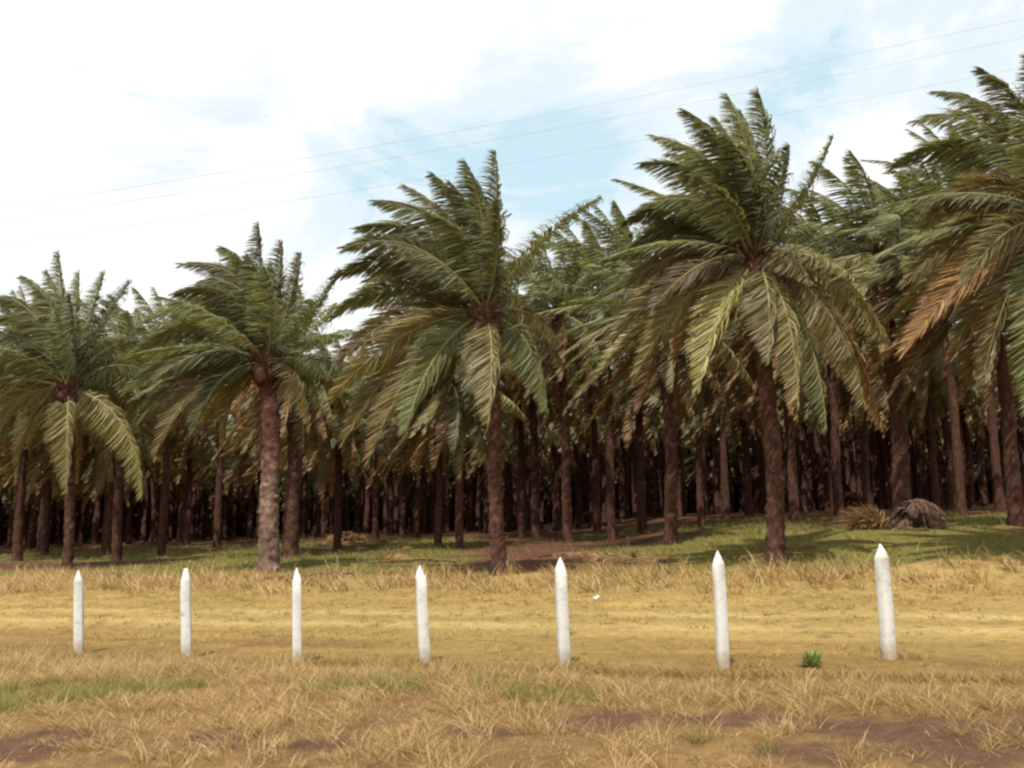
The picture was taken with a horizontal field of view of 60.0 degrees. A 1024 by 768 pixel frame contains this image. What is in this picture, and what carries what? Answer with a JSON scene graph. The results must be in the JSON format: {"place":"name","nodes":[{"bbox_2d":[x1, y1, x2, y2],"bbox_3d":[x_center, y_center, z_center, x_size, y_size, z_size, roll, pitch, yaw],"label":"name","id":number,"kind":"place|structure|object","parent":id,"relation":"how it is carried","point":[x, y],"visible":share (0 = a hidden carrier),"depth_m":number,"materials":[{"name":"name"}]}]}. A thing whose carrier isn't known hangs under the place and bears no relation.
{"place":"outdoors","nodes":[
{"label":"outdoors","id":0,"kind":"place"},
{"bbox_2d":[1,19,1020,207],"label":"overhead wire","id":1,"kind":"object","parent":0,"point":[556,112],"visible":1,"depth_m":15.57,"materials":[{"name":"grey"}]},
{"bbox_2d":[0,500,1023,767],"bbox_3d":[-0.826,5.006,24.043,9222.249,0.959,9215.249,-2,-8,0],"label":"ground","id":2,"kind":"structure","parent":0,"point":[884,726],"depth_m":13.17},
{"bbox_2d":[5,481,75,544],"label":"oil palm","id":3,"kind":"object","parent":2,"relation":"on","point":[51,519],"depth_m":84.44,"materials":[{"name":"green plant"}]},
{"bbox_2d":[0,413,84,550],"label":"oil palm","id":4,"kind":"object","parent":2,"relation":"on","point":[37,492],"visible":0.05,"depth_m":64.91,"materials":[{"name":"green plant"}]},
{"bbox_2d":[0,431,98,550],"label":"oil palm","id":5,"kind":"object","parent":2,"relation":"on","point":[31,538],"visible":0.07,"depth_m":70.89,"materials":[{"name":"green plant"}]},
{"bbox_2d":[0,405,103,555],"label":"oil palm","id":6,"kind":"object","parent":2,"relation":"on","point":[35,456],"visible":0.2,"depth_m":56.17,"materials":[{"name":"green plant"}]},
{"bbox_2d":[0,287,103,560],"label":"oil palm","id":7,"kind":"object","parent":2,"relation":"on","point":[17,533],"visible":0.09,"depth_m":49.58,"materials":[{"name":"green plant"}]},
{"bbox_2d":[73,570,83,655],"bbox_3d":[-6.679,3.695,13.680,0.137,1.628,0.136,-2,-8,-15],"label":"fence post","id":8,"kind":"object","parent":2,"relation":"on","point":[78,621],"visible":0.85,"depth_m":13.65,"materials":[{"name":"white paint"}]},
{"bbox_2d":[0,250,161,569],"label":"oil palm","id":9,"kind":"object","parent":2,"relation":"on","point":[63,349],"visible":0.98,"depth_m":40.40,"materials":[{"name":"green plant"}]},
{"bbox_2d":[13,412,162,552],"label":"oil palm","id":10,"kind":"object","parent":2,"relation":"on","point":[90,487],"visible":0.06,"depth_m":60.92,"materials":[{"name":"green plant"}]},
{"bbox_2d":[0,354,184,554],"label":"oil palm","id":11,"kind":"object","parent":2,"relation":"on","point":[109,517],"visible":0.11,"depth_m":54.32,"materials":[{"name":"green plant"}]},
{"bbox_2d":[0,294,185,560],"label":"oil palm","id":12,"kind":"object","parent":2,"relation":"on","point":[116,543],"visible":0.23,"depth_m":46.65,"materials":[{"name":"green plant"}]},
{"bbox_2d":[57,458,159,507],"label":"oil palm","id":13,"kind":"object","parent":2,"relation":"on","point":[86,487],"visible":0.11,"depth_m":76.04,"materials":[{"name":"green plant"}]},
{"bbox_2d":[90,287,232,555],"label":"oil palm","id":14,"kind":"object","parent":2,"relation":"on","point":[163,520],"visible":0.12,"depth_m":51.65,"materials":[{"name":"green plant"}]},
{"bbox_2d":[140,456,212,541],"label":"oil palm","id":15,"kind":"object","parent":2,"relation":"on","point":[149,476],"visible":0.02,"depth_m":80.00,"materials":[{"name":"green plant"}]},
{"bbox_2d":[142,419,227,542],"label":"oil palm","id":16,"kind":"object","parent":2,"relation":"on","point":[181,513],"visible":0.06,"depth_m":74.29,"materials":[{"name":"green plant"}]},
{"bbox_2d":[180,568,191,656],"bbox_3d":[-4.727,3.506,12.872,0.148,1.636,0.141,-1,-8,-14],"label":"fence post","id":17,"kind":"object","parent":2,"relation":"on","point":[186,621],"visible":0.81,"depth_m":12.84,"materials":[{"name":"white paint"}]},
{"bbox_2d":[141,413,233,545],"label":"oil palm","id":18,"kind":"object","parent":2,"relation":"on","point":[190,451],"visible":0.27,"depth_m":66.25,"materials":[{"name":"green plant"}]},
{"bbox_2d":[143,321,257,547],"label":"oil palm","id":19,"kind":"object","parent":2,"relation":"on","point":[217,521],"visible":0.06,"depth_m":61.41,"materials":[{"name":"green plant"}]},
{"bbox_2d":[174,417,245,537],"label":"oil palm","id":20,"kind":"object","parent":2,"relation":"on","point":[203,490],"visible":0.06,"depth_m":85.56,"materials":[{"name":"green plant"}]},
{"bbox_2d":[116,221,348,572],"bbox_3d":[-10.536,0.563,34.115,7.408,13.615,8.324,-10,-11,44],"label":"oil palm","id":21,"kind":"object","parent":2,"relation":"on","point":[251,320],"visible":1,"depth_m":33.02,"materials":[{"name":"green plant"}]},
{"bbox_2d":[185,394,287,541],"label":"oil palm","id":22,"kind":"object","parent":2,"relation":"on","point":[247,458],"visible":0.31,"depth_m":72.03,"materials":[{"name":"green plant"}]},
{"bbox_2d":[194,408,287,539],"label":"oil palm","id":23,"kind":"object","parent":2,"relation":"on","point":[250,527],"visible":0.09,"depth_m":79.16,"materials":[{"name":"green plant"}]},
{"bbox_2d":[152,269,370,557],"bbox_3d":[-12.454,1.502,44.912,10.662,15.156,10.768,-9,-10,40],"label":"oil palm","id":24,"kind":"object","parent":2,"relation":"on","point":[291,420],"visible":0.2,"depth_m":43.49,"materials":[{"name":"green plant"}]},
{"bbox_2d":[234,451,315,499],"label":"oil palm","id":25,"kind":"object","parent":2,"relation":"on","point":[312,483],"visible":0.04,"depth_m":84.93,"materials":[{"name":"green plant"}]},
{"bbox_2d":[292,568,301,663],"bbox_3d":[-2.937,3.339,12.125,0.128,1.636,0.129,0,-8,-13],"label":"fence post","id":26,"kind":"object","parent":2,"relation":"on","point":[296,622],"visible":0.84,"depth_m":12.09,"materials":[{"name":"white paint"}]},
{"bbox_2d":[203,324,396,549],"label":"oil palm","id":27,"kind":"object","parent":2,"relation":"on","point":[327,464],"visible":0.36,"depth_m":50.88,"materials":[{"name":"green plant"}]},
{"bbox_2d":[259,572,353,581],"bbox_3d":[-6.256,5.886,27.210,2.945,0.202,0.875,2,-9,-26],"label":"fallen frond","id":28,"kind":"object","parent":2,"relation":"on","point":[342,573],"visible":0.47,"depth_m":27.24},
{"bbox_2d":[280,398,360,537],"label":"oil palm","id":29,"kind":"object","parent":2,"relation":"on","point":[322,519],"visible":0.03,"depth_m":77.55,"materials":[{"name":"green plant"}]},
{"bbox_2d":[280,395,383,477],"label":"oil palm","id":30,"kind":"object","parent":2,"relation":"on","point":[311,464],"visible":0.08,"depth_m":68.44,"materials":[{"name":"green plant"}]},
{"bbox_2d":[300,471,371,506],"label":"oil palm","id":31,"kind":"object","parent":2,"relation":"on","point":[351,487],"visible":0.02,"depth_m":89.21,"materials":[{"name":"green plant"}]},
{"bbox_2d":[309,531,383,543],"bbox_3d":[-11.207,10.328,60.165,6.079,0.817,3.992,-2,-8,0],"label":"frond heap","id":32,"kind":"object","parent":2,"relation":"on","point":[353,536],"visible":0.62,"depth_m":59.86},
{"bbox_2d":[286,346,412,542],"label":"oil palm","id":33,"kind":"object","parent":2,"relation":"on","point":[375,509],"visible":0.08,"depth_m":59.35,"materials":[{"name":"green plant"}]},
{"bbox_2d":[308,452,392,533],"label":"oil palm","id":34,"kind":"object","parent":2,"relation":"on","point":[363,502],"visible":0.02,"depth_m":82.14,"materials":[{"name":"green plant"}]},
{"bbox_2d":[359,441,429,536],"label":"oil palm","id":35,"kind":"object","parent":2,"relation":"on","point":[402,514],"visible":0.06,"depth_m":74.25,"materials":[{"name":"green plant"}]},
{"bbox_2d":[342,411,449,537],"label":"oil palm","id":36,"kind":"object","parent":2,"relation":"on","point":[417,506],"visible":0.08,"depth_m":67.20,"materials":[{"name":"green plant"}]},
{"bbox_2d":[317,337,508,548],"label":"oil palm","id":37,"kind":"object","parent":2,"relation":"on","point":[440,464],"visible":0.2,"depth_m":47.28,"materials":[{"name":"green plant"}]},
{"bbox_2d":[371,557,457,564],"bbox_3d":[-3.788,6.605,33.147,3.638,0.241,1.151,-6,-9,25],"label":"fallen frond","id":38,"kind":"object","parent":2,"relation":"on","point":[409,560],"visible":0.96,"depth_m":33.00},
{"bbox_2d":[380,444,464,532],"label":"oil palm","id":39,"kind":"object","parent":2,"relation":"on","point":[432,508],"visible":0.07,"depth_m":80.31,"materials":[{"name":"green plant"}]},
{"bbox_2d":[415,565,430,663],"bbox_3d":[-1.171,3.217,11.717,0.143,1.631,0.143,-1,-8,-19],"label":"fence post","id":40,"kind":"object","parent":2,"relation":"on","point":[422,617],"visible":0.84,"depth_m":11.68,"materials":[{"name":"white paint"}]},
{"bbox_2d":[328,326,525,548],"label":"oil palm","id":41,"kind":"object","parent":2,"relation":"on","point":[456,408],"visible":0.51,"depth_m":45.35,"materials":[{"name":"green plant"}]},
{"bbox_2d":[320,149,602,575],"bbox_3d":[-1.470,-0.717,28.118,9.022,13.726,7.332,-2,-8,0],"label":"oil palm","id":42,"kind":"object","parent":2,"relation":"on","point":[456,280],"visible":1,"depth_m":27.04,"materials":[{"name":"green plant"}]},
{"bbox_2d":[421,421,516,533],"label":"oil palm","id":43,"kind":"object","parent":2,"relation":"on","point":[486,507],"visible":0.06,"depth_m":72.36,"materials":[{"name":"green plant"}]},
{"bbox_2d":[462,433,531,531],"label":"oil palm","id":44,"kind":"object","parent":2,"relation":"on","point":[506,501],"visible":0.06,"depth_m":77.57,"materials":[{"name":"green plant"}]},
{"bbox_2d":[449,400,571,523],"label":"oil palm","id":45,"kind":"object","parent":2,"relation":"on","point":[511,440],"visible":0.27,"depth_m":66.02,"materials":[{"name":"green plant"}]},
{"bbox_2d":[0,642,1023,767],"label":"dry grass","id":46,"kind":"structure","parent":2,"relation":"on","point":[387,685],"depth_m":8.70,"materials":[{"name":"plant"}]},
{"bbox_2d":[0,419,1023,548],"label":"palm forest","id":47,"kind":"object","parent":2,"relation":"on","point":[140,521],"visible":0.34,"depth_m":83.40,"materials":[{"name":"brown plant"}]},
{"bbox_2d":[0,504,1023,578],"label":"undergrowth","id":48,"kind":"object","parent":2,"relation":"on","point":[462,558],"visible":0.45,"depth_m":41.05,"materials":[{"name":"green plant"}]},
{"bbox_2d":[477,305,580,538],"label":"oil palm","id":49,"kind":"object","parent":2,"relation":"on","point":[520,503],"visible":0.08,"depth_m":57.46,"materials":[{"name":"green plant"}]},
{"bbox_2d":[464,276,596,539],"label":"oil palm","id":50,"kind":"object","parent":2,"relation":"on","point":[535,475],"visible":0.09,"depth_m":55.50,"materials":[{"name":"green plant"}]},
{"bbox_2d":[458,231,627,542],"bbox_3d":[1.414,0.290,49.308,10.768,17.925,10.662,4,-10,-39],"label":"oil palm","id":51,"kind":"object","parent":2,"relation":"on","point":[545,285],"visible":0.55,"depth_m":47.86,"materials":[{"name":"green plant"}]},
{"bbox_2d":[504,400,600,530],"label":"oil palm","id":52,"kind":"object","parent":2,"relation":"on","point":[556,502],"visible":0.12,"depth_m":72.36,"materials":[{"name":"green plant"}]},
{"bbox_2d":[554,557,570,665],"bbox_3d":[0.643,3.056,11.241,0.139,1.695,0.146,0,-8,-18],"label":"fence post","id":53,"kind":"object","parent":2,"relation":"on","point":[562,621],"visible":0.84,"depth_m":11.20,"materials":[{"name":"white paint"}]},
{"bbox_2d":[541,437,591,524],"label":"oil palm","id":54,"kind":"object","parent":2,"relation":"on","point":[583,520],"visible":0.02,"depth_m":88.11,"materials":[{"name":"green plant"}]},
{"bbox_2d":[501,219,636,540],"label":"oil palm","id":55,"kind":"object","parent":2,"relation":"on","point":[593,242],"visible":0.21,"depth_m":49.75,"materials":[{"name":"green plant"}]},
{"bbox_2d":[524,308,629,533],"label":"oil palm","id":56,"kind":"object","parent":2,"relation":"on","point":[597,528],"visible":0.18,"depth_m":61.38,"materials":[{"name":"green plant"}]},
{"bbox_2d":[540,552,623,557],"bbox_3d":[2.649,6.395,33.371,3.176,0.211,1.005,-4,-8,16],"label":"fallen frond","id":57,"kind":"object","parent":2,"relation":"on","point":[579,553],"visible":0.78,"depth_m":33.40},
{"bbox_2d":[538,380,628,527],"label":"oil palm","id":58,"kind":"object","parent":2,"relation":"on","point":[588,442],"visible":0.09,"depth_m":76.01,"materials":[{"name":"green plant"}]},
{"bbox_2d":[518,200,661,533],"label":"oil palm","id":59,"kind":"object","parent":2,"relation":"on","point":[606,227],"visible":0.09,"depth_m":53.95,"materials":[{"name":"green plant"}]},
{"bbox_2d":[582,384,659,518],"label":"oil palm","id":60,"kind":"object","parent":2,"relation":"on","point":[633,471],"visible":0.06,"depth_m":82.15,"materials":[{"name":"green plant"}]},
{"bbox_2d":[569,358,683,521],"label":"oil palm","id":61,"kind":"object","parent":2,"relation":"on","point":[648,403],"visible":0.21,"depth_m":69.22,"materials":[{"name":"green plant"}]},
{"bbox_2d":[578,551,680,564],"bbox_3d":[4.158,5.946,30.655,3.985,0.451,2.401,-2,-8,0],"label":"frond heap","id":62,"kind":"object","parent":2,"relation":"on","point":[612,558],"visible":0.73,"depth_m":30.23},
{"bbox_2d":[523,226,752,544],"bbox_3d":[5.738,0.134,40.849,10.044,15.216,10.869,-7,-10,34],"label":"oil palm","id":63,"kind":"object","parent":2,"relation":"on","point":[669,379],"visible":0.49,"depth_m":39.85,"materials":[{"name":"green plant"}]},
{"bbox_2d":[567,309,756,527],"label":"oil palm","id":64,"kind":"object","parent":2,"relation":"on","point":[717,383],"visible":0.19,"depth_m":49.64,"materials":[{"name":"green plant"}]},
{"bbox_2d":[617,387,716,516],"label":"oil palm","id":65,"kind":"object","parent":2,"relation":"on","point":[679,493],"visible":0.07,"depth_m":74.17,"materials":[{"name":"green plant"}]},
{"bbox_2d":[656,394,735,514],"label":"oil palm","id":66,"kind":"object","parent":2,"relation":"on","point":[716,484],"visible":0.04,"depth_m":79.11,"materials":[{"name":"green plant"}]},
{"bbox_2d":[671,224,741,518],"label":"oil palm","id":67,"kind":"object","parent":2,"relation":"on","point":[724,476],"visible":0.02,"depth_m":57.55,"materials":[{"name":"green plant"}]},
{"bbox_2d":[659,363,782,515],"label":"oil palm","id":68,"kind":"object","parent":2,"relation":"on","point":[749,505],"visible":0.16,"depth_m":67.19,"materials":[{"name":"green plant"}]},
{"bbox_2d":[712,550,729,669],"bbox_3d":[2.545,2.914,10.790,0.131,1.753,0.128,1,-8,-16],"label":"fence post","id":69,"kind":"object","parent":2,"relation":"on","point":[721,617],"visible":0.87,"depth_m":10.76,"materials":[{"name":"white paint"}]},
{"bbox_2d":[682,421,763,507],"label":"oil palm","id":70,"kind":"object","parent":2,"relation":"on","point":[753,481],"visible":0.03,"depth_m":89.34,"materials":[{"name":"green plant"}]},
{"bbox_2d":[570,87,891,566],"bbox_3d":[6.567,-1.800,28.485,9.174,15.443,7.662,0,-8,-13],"label":"oil palm","id":71,"kind":"object","parent":2,"relation":"on","point":[731,247],"visible":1,"depth_m":26.99,"materials":[{"name":"green plant"}]},
{"bbox_2d":[685,310,808,493],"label":"oil palm","id":72,"kind":"object","parent":2,"relation":"on","point":[753,399],"visible":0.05,"depth_m":61.43,"materials":[{"name":"green plant"}]},
{"bbox_2d":[700,387,812,439],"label":"oil palm","id":73,"kind":"object","parent":2,"relation":"on","point":[780,407],"visible":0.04,"depth_m":72.63,"materials":[{"name":"green plant"}]},
{"bbox_2d":[681,269,849,522],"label":"oil palm","id":74,"kind":"object","parent":2,"relation":"on","point":[746,347],"visible":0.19,"depth_m":44.89,"materials":[{"name":"green plant"}]},
{"bbox_2d":[727,552,812,560],"bbox_3d":[8.111,5.321,27.484,2.862,0.196,0.851,0,-8,-16],"label":"fallen frond","id":75,"kind":"object","parent":2,"relation":"on","point":[786,553],"visible":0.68,"depth_m":27.46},
{"bbox_2d":[726,394,816,512],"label":"oil palm","id":76,"kind":"object","parent":2,"relation":"on","point":[783,459],"visible":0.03,"depth_m":78.42,"materials":[{"name":"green plant"}]},
{"bbox_2d":[750,402,841,510],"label":"oil palm","id":77,"kind":"object","parent":2,"relation":"on","point":[806,426],"visible":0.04,"depth_m":82.80,"materials":[{"name":"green plant"}]},
{"bbox_2d":[723,205,871,517],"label":"oil palm","id":78,"kind":"object","parent":2,"relation":"on","point":[837,485],"visible":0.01,"depth_m":49.84,"materials":[{"name":"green plant"}]},
{"bbox_2d":[789,648,823,667],"bbox_3d":[3.542,3.281,10.613,0.418,0.243,0.437,-2,-8,0],"label":"weed","id":79,"kind":"object","parent":2,"relation":"on","point":[811,659],"visible":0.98,"depth_m":10.60,"materials":[{"name":"green plant"}]},
{"bbox_2d":[776,336,857,512],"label":"oil palm","id":80,"kind":"object","parent":2,"relation":"on","point":[807,407],"visible":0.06,"depth_m":66.65,"materials":[{"name":"green plant"}]},
{"bbox_2d":[751,313,920,508],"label":"oil palm","id":81,"kind":"object","parent":2,"relation":"on","point":[845,398],"visible":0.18,"depth_m":55.58,"materials":[{"name":"green plant"}]},
{"bbox_2d":[800,383,888,508],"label":"oil palm","id":82,"kind":"object","parent":2,"relation":"on","point":[857,454],"visible":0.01,"depth_m":71.34,"materials":[{"name":"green plant"}]},
{"bbox_2d":[736,149,963,511],"bbox_3d":[14.172,-1.716,36.763,10.044,16.144,10.869,-5,-9,21],"label":"oil palm","id":83,"kind":"object","parent":2,"relation":"on","point":[899,480],"visible":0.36,"depth_m":36.02,"materials":[{"name":"green plant"}]},
{"bbox_2d":[834,503,893,530],"bbox_3d":[12.918,4.882,32.520,2.322,1.157,2.177,-6,-9,26],"label":"dry shrub","id":84,"kind":"object","parent":2,"relation":"on","point":[867,517],"visible":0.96,"depth_m":32.27,"materials":[{"name":"beige plant"}]},
{"bbox_2d":[822,353,924,496],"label":"oil palm","id":85,"kind":"object","parent":2,"relation":"on","point":[910,421],"visible":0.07,"depth_m":75.17,"materials":[{"name":"green plant"}]},
{"bbox_2d":[874,544,897,659],"bbox_3d":[4.636,2.865,10.997,0.143,1.748,0.144,2,-8,-19],"label":"fence post","id":86,"kind":"object","parent":2,"relation":"on","point":[885,607],"visible":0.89,"depth_m":10.97,"materials":[{"name":"white paint"}]},
{"bbox_2d":[828,162,966,515],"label":"oil palm","id":87,"kind":"object","parent":2,"relation":"on","point":[958,471],"visible":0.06,"depth_m":45.89,"materials":[{"name":"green plant"}]},
{"bbox_2d":[823,311,979,511],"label":"oil palm","id":88,"kind":"object","parent":2,"relation":"on","point":[926,390],"visible":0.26,"depth_m":59.48,"materials":[{"name":"green plant"}]},
{"bbox_2d":[868,420,940,499],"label":"oil palm","id":89,"kind":"object","parent":2,"relation":"on","point":[913,465],"visible":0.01,"depth_m":90.09,"materials":[{"name":"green plant"}]},
{"bbox_2d":[867,411,941,496],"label":"oil palm","id":90,"kind":"object","parent":2,"relation":"on","point":[937,427],"visible":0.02,"depth_m":85.11,"materials":[{"name":"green plant"}]},
{"bbox_2d":[814,150,1023,526],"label":"oil palm","id":91,"kind":"object","parent":2,"relation":"on","point":[999,358],"visible":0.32,"depth_m":33.51,"materials":[{"name":"green plant"}]},
{"bbox_2d":[883,498,957,529],"bbox_3d":[14.576,4.675,32.092,2.614,1.106,2.092,4,-10,-39],"label":"frond heap","id":92,"kind":"object","parent":2,"relation":"on","point":[918,512],"visible":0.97,"depth_m":31.84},
{"bbox_2d":[830,51,1023,416],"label":"oil palm","id":93,"kind":"object","parent":2,"relation":"on","point":[990,264],"visible":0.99,"depth_m":24.68,"materials":[{"name":"green plant"}]},
{"bbox_2d":[876,303,979,509],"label":"oil palm","id":94,"kind":"object","parent":2,"relation":"on","point":[949,474],"visible":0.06,"depth_m":64.05,"materials":[{"name":"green plant"}]},
{"bbox_2d":[857,124,1005,511],"bbox_3d":[27.089,-3.980,52.886,11.249,24.566,11.098,-9,-10,41],"label":"oil palm","id":95,"kind":"object","parent":2,"relation":"on","point":[997,483],"visible":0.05,"depth_m":51.91,"materials":[{"name":"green plant"}]},
{"bbox_2d":[878,332,1013,508],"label":"oil palm","id":96,"kind":"object","parent":2,"relation":"on","point":[965,420],"visible":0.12,"depth_m":68.09,"materials":[{"name":"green plant"}]},
{"bbox_2d":[907,379,1000,506],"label":"oil palm","id":97,"kind":"object","parent":2,"relation":"on","point":[984,420],"visible":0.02,"depth_m":74.53,"materials":[{"name":"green plant"}]},
{"bbox_2d":[921,342,999,505],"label":"oil palm","id":98,"kind":"object","parent":2,"relation":"on","point":[982,480],"visible":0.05,"depth_m":78.90,"materials":[{"name":"brown plant"}]},
{"bbox_2d":[940,384,1023,503],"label":"oil palm","id":99,"kind":"object","parent":2,"relation":"on","point":[1001,452],"visible":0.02,"depth_m":82.96,"materials":[{"name":"brown plant"}]},
{"bbox_2d":[951,315,1023,416],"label":"oil palm","id":100,"kind":"object","parent":2,"relation":"on","point":[997,400],"visible":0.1,"depth_m":58.75,"materials":[{"name":"green plant"}]},
{"bbox_2d":[978,344,1023,425],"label":"oil palm","id":101,"kind":"object","parent":2,"relation":"on","point":[1019,418],"visible":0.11,"depth_m":69.41,"materials":[{"name":"green plant"}]},
{"bbox_2d":[0,581,1023,689],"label":"mown grass","id":102,"kind":"structure","parent":0,"point":[678,673],"depth_m":14.96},
{"bbox_2d":[0,542,1023,595],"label":"straw grass","id":103,"kind":"structure","parent":0,"point":[61,579],"depth_m":23.62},
{"bbox_2d":[1,67,1022,244],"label":"overhead wire","id":104,"kind":"object","parent":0,"point":[545,157],"visible":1,"depth_m":15.52,"materials":[{"name":"grey"}]},
{"bbox_2d":[0,0,1023,415],"label":"sky","id":105,"kind":"structure","parent":0,"point":[96,96],"materials":[{"name":"white"}]},
{"bbox_2d":[5,37,1023,219],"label":"overhead wire","id":106,"kind":"object","parent":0,"point":[544,130],"visible":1,"depth_m":15.65,"materials":[{"name":"grey"}]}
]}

